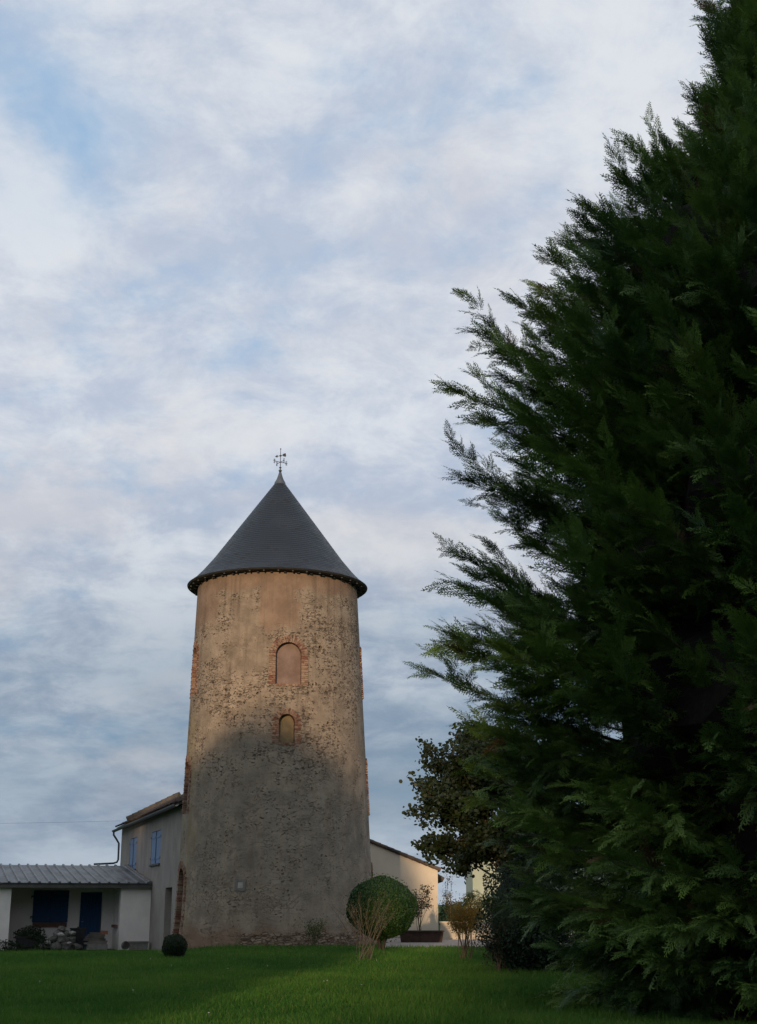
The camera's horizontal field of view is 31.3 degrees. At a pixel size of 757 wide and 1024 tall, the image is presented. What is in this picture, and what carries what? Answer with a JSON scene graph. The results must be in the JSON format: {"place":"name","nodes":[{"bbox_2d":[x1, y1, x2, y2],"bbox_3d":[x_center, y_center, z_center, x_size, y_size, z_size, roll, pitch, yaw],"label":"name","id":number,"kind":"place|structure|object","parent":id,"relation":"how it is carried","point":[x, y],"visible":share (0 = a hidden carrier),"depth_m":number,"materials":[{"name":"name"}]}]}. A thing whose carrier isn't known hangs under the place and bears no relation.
{"place":"outdoors","nodes":[
{"label":"outdoors","id":0,"kind":"place"},
{"bbox_2d":[70,927,86,949],"bbox_3d":[-12.774,18.117,57.454,0.680,0.940,0.600,5,-17,-17],"label":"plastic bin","id":1,"kind":"object","parent":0,"point":[80,935],"visible":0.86,"depth_m":57.26,"materials":[{"name":"black plastic"}]},
{"bbox_2d":[84,938,105,940],"bbox_3d":[-11.966,18.022,56.986,0.885,0.081,0.300,5,-17,-18],"label":"board","id":2,"kind":"object","parent":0,"point":[99,939],"visible":1,"depth_m":56.88,"materials":[{"name":"grey wood"}]},
{"bbox_2d":[85,936,103,938],"bbox_3d":[-11.968,17.942,57.008,0.796,0.077,0.300,4,-17,-13],"label":"board","id":3,"kind":"object","parent":2,"relation":"on","point":[87,937],"visible":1,"depth_m":56.89,"materials":[{"name":"wood"}]},
{"bbox_2d":[87,934,104,936],"bbox_3d":[-11.919,17.869,57.046,0.721,0.076,0.300,6,-17,-20],"label":"board","id":4,"kind":"object","parent":3,"relation":"on","point":[89,935],"visible":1,"depth_m":56.96,"materials":[{"name":"grey wood"}]},
{"bbox_2d":[0,0,729,904],"label":"sky","id":5,"kind":"structure","parent":0,"point":[234,233],"materials":[{"name":"white"}]},
{"bbox_2d":[0,905,756,1023],"bbox_3d":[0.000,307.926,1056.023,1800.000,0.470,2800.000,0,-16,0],"label":"lawn","id":6,"kind":"structure","parent":0,"point":[439,906],"depth_m":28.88,"materials":[{"name":"plant"}]},
{"bbox_2d":[0,939,28,950],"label":"ivy mound","id":7,"kind":"object","parent":6,"relation":"on","point":[15,945],"visible":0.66,"depth_m":55.84,"materials":[{"name":"green plant"}]},
{"bbox_2d":[15,936,45,949],"bbox_3d":[-14.570,18.019,56.498,1.200,0.535,0.650,5,-17,-17],"label":"plant trough","id":8,"kind":"object","parent":6,"relation":"on","point":[27,941],"visible":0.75,"depth_m":56.20,"materials":[{"name":"plastic"}]},
{"bbox_2d":[13,925,48,938],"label":"trough plant","id":9,"kind":"object","parent":8,"relation":"in","point":[33,931],"visible":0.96,"depth_m":56.45,"materials":[{"name":"green plant"}]},
{"bbox_2d":[30,936,51,950],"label":"dark shrub","id":10,"kind":"object","parent":6,"relation":"on","point":[41,946],"visible":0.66,"depth_m":55.92,"materials":[{"name":"green plant"}]},
{"bbox_2d":[50,942,61,950],"bbox_3d":[-13.398,18.053,56.155,0.526,0.392,0.567,-2,-16,8],"label":"stone","id":11,"kind":"object","parent":6,"relation":"on","point":[57,946],"visible":0.78,"depth_m":55.99,"materials":[{"name":"grey stone"}]},
{"bbox_2d":[48,935,57,942],"bbox_3d":[-13.612,17.857,56.416,0.440,0.309,0.549,0,-22,-36],"label":"stone","id":12,"kind":"object","parent":11,"relation":"on","point":[53,939],"visible":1,"depth_m":56.24,"materials":[{"name":"grey stone"}]},
{"bbox_2d":[53,930,62,935],"bbox_3d":[-13.477,17.693,56.732,0.420,0.287,0.432,2,5,42],"label":"stone","id":13,"kind":"object","parent":12,"relation":"on","point":[56,932],"visible":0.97,"depth_m":56.60,"materials":[{"name":"grey stone"}]},
{"bbox_2d":[57,926,65,931],"bbox_3d":[-13.311,17.531,56.839,0.358,0.240,0.336,25,-29,-24],"label":"stone","id":14,"kind":"object","parent":13,"relation":"on","point":[62,928],"visible":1,"depth_m":56.73,"materials":[{"name":"grey stone"}]},
{"bbox_2d":[61,942,74,950],"bbox_3d":[-12.939,18.107,56.349,0.541,0.364,0.563,-1,-20,29],"label":"stone","id":15,"kind":"object","parent":6,"relation":"on","point":[66,945],"visible":0.82,"depth_m":56.13,"materials":[{"name":"grey stone"}]},
{"bbox_2d":[57,936,69,942],"bbox_3d":[-13.181,17.861,56.511,0.594,0.355,0.447,26,-23,-38],"label":"stone","id":16,"kind":"object","parent":15,"relation":"on","point":[62,939],"visible":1,"depth_m":56.31,"materials":[{"name":"grey stone"}]},
{"bbox_2d":[0,863,151,949],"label":"shed","id":17,"kind":"structure","parent":6,"relation":"on","point":[114,901],"depth_m":59.21,"materials":[{"name":"white paint"}]},
{"bbox_2d":[30,890,68,926],"bbox_3d":[-14.456,17.423,59.369,1.615,1.560,0.215,5,-17,-17],"label":"window","id":18,"kind":"structure","parent":17,"relation":"in","point":[50,907],"depth_m":59.32,"materials":[{"name":"blue paint"}]},
{"bbox_2d":[79,892,101,948],"bbox_3d":[-12.749,18.181,59.738,0.912,2.650,0.124,5,-17,-17],"label":"door","id":19,"kind":"structure","parent":17,"relation":"in","point":[90,912],"depth_m":59.89,"materials":[{"name":"blue paint"}]},
{"bbox_2d":[74,943,83,950],"bbox_3d":[-12.612,18.222,56.651,0.437,0.252,0.576,12,-23,16],"label":"stone","id":20,"kind":"object","parent":6,"relation":"on","point":[79,947],"visible":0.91,"depth_m":56.48,"materials":[{"name":"grey stone"}]},
{"bbox_2d":[85,944,107,949],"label":"concrete slab","id":21,"kind":"structure","parent":6,"relation":"on","point":[95,946],"depth_m":56.74,"materials":[{"name":"grey concrete"}]},
{"bbox_2d":[84,942,106,943],"bbox_3d":[-11.932,18.169,56.955,0.917,0.074,0.300,6,-17,-21],"label":"board","id":22,"kind":"object","parent":21,"relation":"on","point":[95,942],"visible":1,"depth_m":56.82,"materials":[{"name":"grey wood"}]},
{"bbox_2d":[121,941,129,949],"bbox_3d":[-10.698,18.317,57.139,0.120,0.337,0.337,-15,-22,41],"label":"round stone","id":23,"kind":"object","parent":6,"relation":"on","point":[125,944],"visible":0.89,"depth_m":57.08,"materials":[{"name":"grey stone"}]},
{"bbox_2d":[94,792,182,950],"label":"barn","id":24,"kind":"structure","parent":6,"relation":"on","point":[150,842],"depth_m":57.43,"materials":[{"name":"paint"}]},
{"bbox_2d":[128,838,136,869],"bbox_3d":[-11.742,16.446,64.889,0.230,1.530,2.480,5,-17,-17],"label":"window","id":25,"kind":"structure","parent":24,"relation":"in","point":[133,845],"depth_m":64.91,"materials":[{"name":"wood"}]},
{"bbox_2d":[149,830,160,866],"bbox_3d":[-9.576,14.554,58.471,0.231,1.450,2.750,5,-17,-17],"label":"window","id":26,"kind":"structure","parent":24,"relation":"in","point":[156,836],"depth_m":58.48,"materials":[{"name":"wood"}]},
{"bbox_2d":[128,941,148,949],"bbox_3d":[-10.165,18.379,57.299,0.820,0.350,0.420,5,-17,-17],"label":"stone trough","id":27,"kind":"object","parent":6,"relation":"on","point":[140,945],"visible":0.93,"depth_m":57.14,"materials":[{"name":"stone"}]},
{"bbox_2d":[162,933,187,958],"bbox_3d":[-5.528,11.835,36.655,0.717,0.794,0.708,0,-16,0],"label":"ball bush","id":28,"kind":"object","parent":6,"relation":"on","point":[175,945],"visible":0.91,"depth_m":36.47,"materials":[{"name":"green plant"}]},
{"bbox_2d":[172,472,376,949],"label":"round tower","id":29,"kind":"structure","parent":6,"relation":"on","point":[275,842],"depth_m":49.84,"materials":[{"name":"stone"}]},
{"bbox_2d":[273,448,287,471],"bbox_3d":[-4.047,-2.103,55.793,0.517,1.115,0.500,-3,-16,10],"label":"weather vane","id":30,"kind":"object","parent":29,"relation":"on","point":[280,462],"visible":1,"depth_m":55.78,"materials":[{"name":"metal"}]},
{"bbox_2d":[302,915,328,945],"bbox_3d":[-2.165,14.425,46.478,0.991,1.184,0.835,-11,-20,34],"label":"weed clump","id":31,"kind":"object","parent":6,"relation":"on","point":[310,928],"visible":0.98,"depth_m":46.38,"materials":[{"name":"green plant"}]},
{"bbox_2d":[330,889,396,960],"bbox_3d":[-0.241,10.973,36.003,2.054,1.986,1.408,-14,-21,40],"label":"bare shrub","id":32,"kind":"object","parent":6,"relation":"on","point":[370,947],"visible":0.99,"depth_m":35.85,"materials":[{"name":"brown plant"}]},
{"bbox_2d":[346,873,417,949],"bbox_3d":[0.111,12.824,43.150,2.342,2.516,2.348,0,-16,0],"label":"round bush","id":33,"kind":"object","parent":6,"relation":"on","point":[405,905],"visible":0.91,"depth_m":42.54,"materials":[{"name":"green plant"}]},
{"bbox_2d":[370,839,443,936],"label":"cream house","id":34,"kind":"structure","parent":6,"relation":"on","point":[413,872],"depth_m":61.84,"materials":[{"name":"paint"}]},
{"bbox_2d":[442,873,452,919],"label":"sapling","id":35,"kind":"object","parent":6,"relation":"on","point":[449,892],"visible":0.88,"depth_m":68.39,"materials":[{"name":"green plant"}]},
{"bbox_2d":[440,891,484,959],"bbox_3d":[2.259,11.010,35.968,1.418,1.898,1.420,0,-16,0],"label":"yellow shrub","id":36,"kind":"object","parent":6,"relation":"on","point":[464,918],"visible":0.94,"depth_m":35.89,"materials":[{"name":"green plant"}]},
{"bbox_2d":[438,898,491,924],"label":"hedge","id":37,"kind":"object","parent":6,"relation":"on","point":[442,915],"visible":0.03,"depth_m":70.80,"materials":[{"name":"green plant"}]},
{"bbox_2d":[467,919,513,968],"bbox_3d":[2.759,9.811,30.682,1.492,1.361,1.197,0,-16,0],"label":"dry shrub","id":38,"kind":"object","parent":6,"relation":"on","point":[502,964],"visible":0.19,"depth_m":30.64,"materials":[{"name":"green plant"}]},
{"bbox_2d":[477,917,510,970],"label":"brown twigs","id":39,"kind":"object","parent":6,"relation":"on","point":[499,964],"visible":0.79,"depth_m":29.46,"materials":[{"name":"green plant"}]},
{"bbox_2d":[399,718,598,883],"bbox_3d":[3.266,8.524,34.889,5.493,6.364,5.208,0,-16,0],"label":"leafy tree","id":40,"kind":"object","parent":6,"relation":"on","point":[445,794],"visible":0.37,"depth_m":34.42,"materials":[{"name":"green plant"}]},
{"bbox_2d":[439,921,574,938],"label":"garden wall","id":41,"kind":"structure","parent":6,"relation":"on","point":[447,934],"depth_m":57.11,"materials":[{"name":"grey concrete"}]},
{"bbox_2d":[473,848,590,973],"bbox_3d":[3.548,8.828,29.903,2.383,2.816,2.773,9,-18,-28],"label":"evergreen shrub","id":42,"kind":"object","parent":6,"relation":"on","point":[522,953],"visible":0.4,"depth_m":29.57,"materials":[{"name":"green plant"}]},
{"bbox_2d":[463,836,609,913],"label":"house","id":43,"kind":"structure","parent":6,"relation":"on","point":[475,883],"depth_m":86.89,"materials":[{"name":"paint"}]},
{"bbox_2d":[403,0,756,1023],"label":"conifer","id":44,"kind":"object","parent":6,"relation":"on","point":[649,404],"visible":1,"depth_m":20.14,"materials":[{"name":"green plant"}]},
{"bbox_2d":[385,938,573,946],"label":"gravel path","id":45,"kind":"structure","parent":0,"point":[445,942],"depth_m":51.20,"materials":[{"name":"beige gravel"}]},
{"bbox_2d":[400,930,443,941],"bbox_3d":[1.680,16.628,52.965,1.780,0.440,0.590,0,-16,0],"label":"flower planter","id":46,"kind":"object","parent":45,"relation":"on","point":[422,936],"visible":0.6,"depth_m":52.73,"materials":[{"name":"brown wood"}]},
{"bbox_2d":[413,884,433,930],"bbox_3d":[1.670,15.615,53.304,1.074,1.942,1.182,0,-16,0],"label":"rose bush","id":47,"kind":"object","parent":46,"relation":"in","point":[421,905],"visible":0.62,"depth_m":53.26,"materials":[{"name":"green plant"}]},
{"bbox_2d":[564,994,756,1019],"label":"bare soil","id":48,"kind":"structure","parent":0,"point":[744,1013],"depth_m":17.98,"materials":[{"name":"brown soil"}]},
{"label":"stone","id":49,"kind":"object","parent":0,"visible":0},
{"bbox_2d":[69,936,75,942],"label":"stone","id":50,"kind":"object","parent":49,"relation":"on","point":[72,939],"visible":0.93,"depth_m":56.62,"materials":[{"name":"grey stone"}]},
{"bbox_2d":[63,930,69,936],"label":"stone","id":51,"kind":"object","parent":50,"relation":"on","point":[66,933],"visible":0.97,"depth_m":56.71,"materials":[{"name":"grey stone"}]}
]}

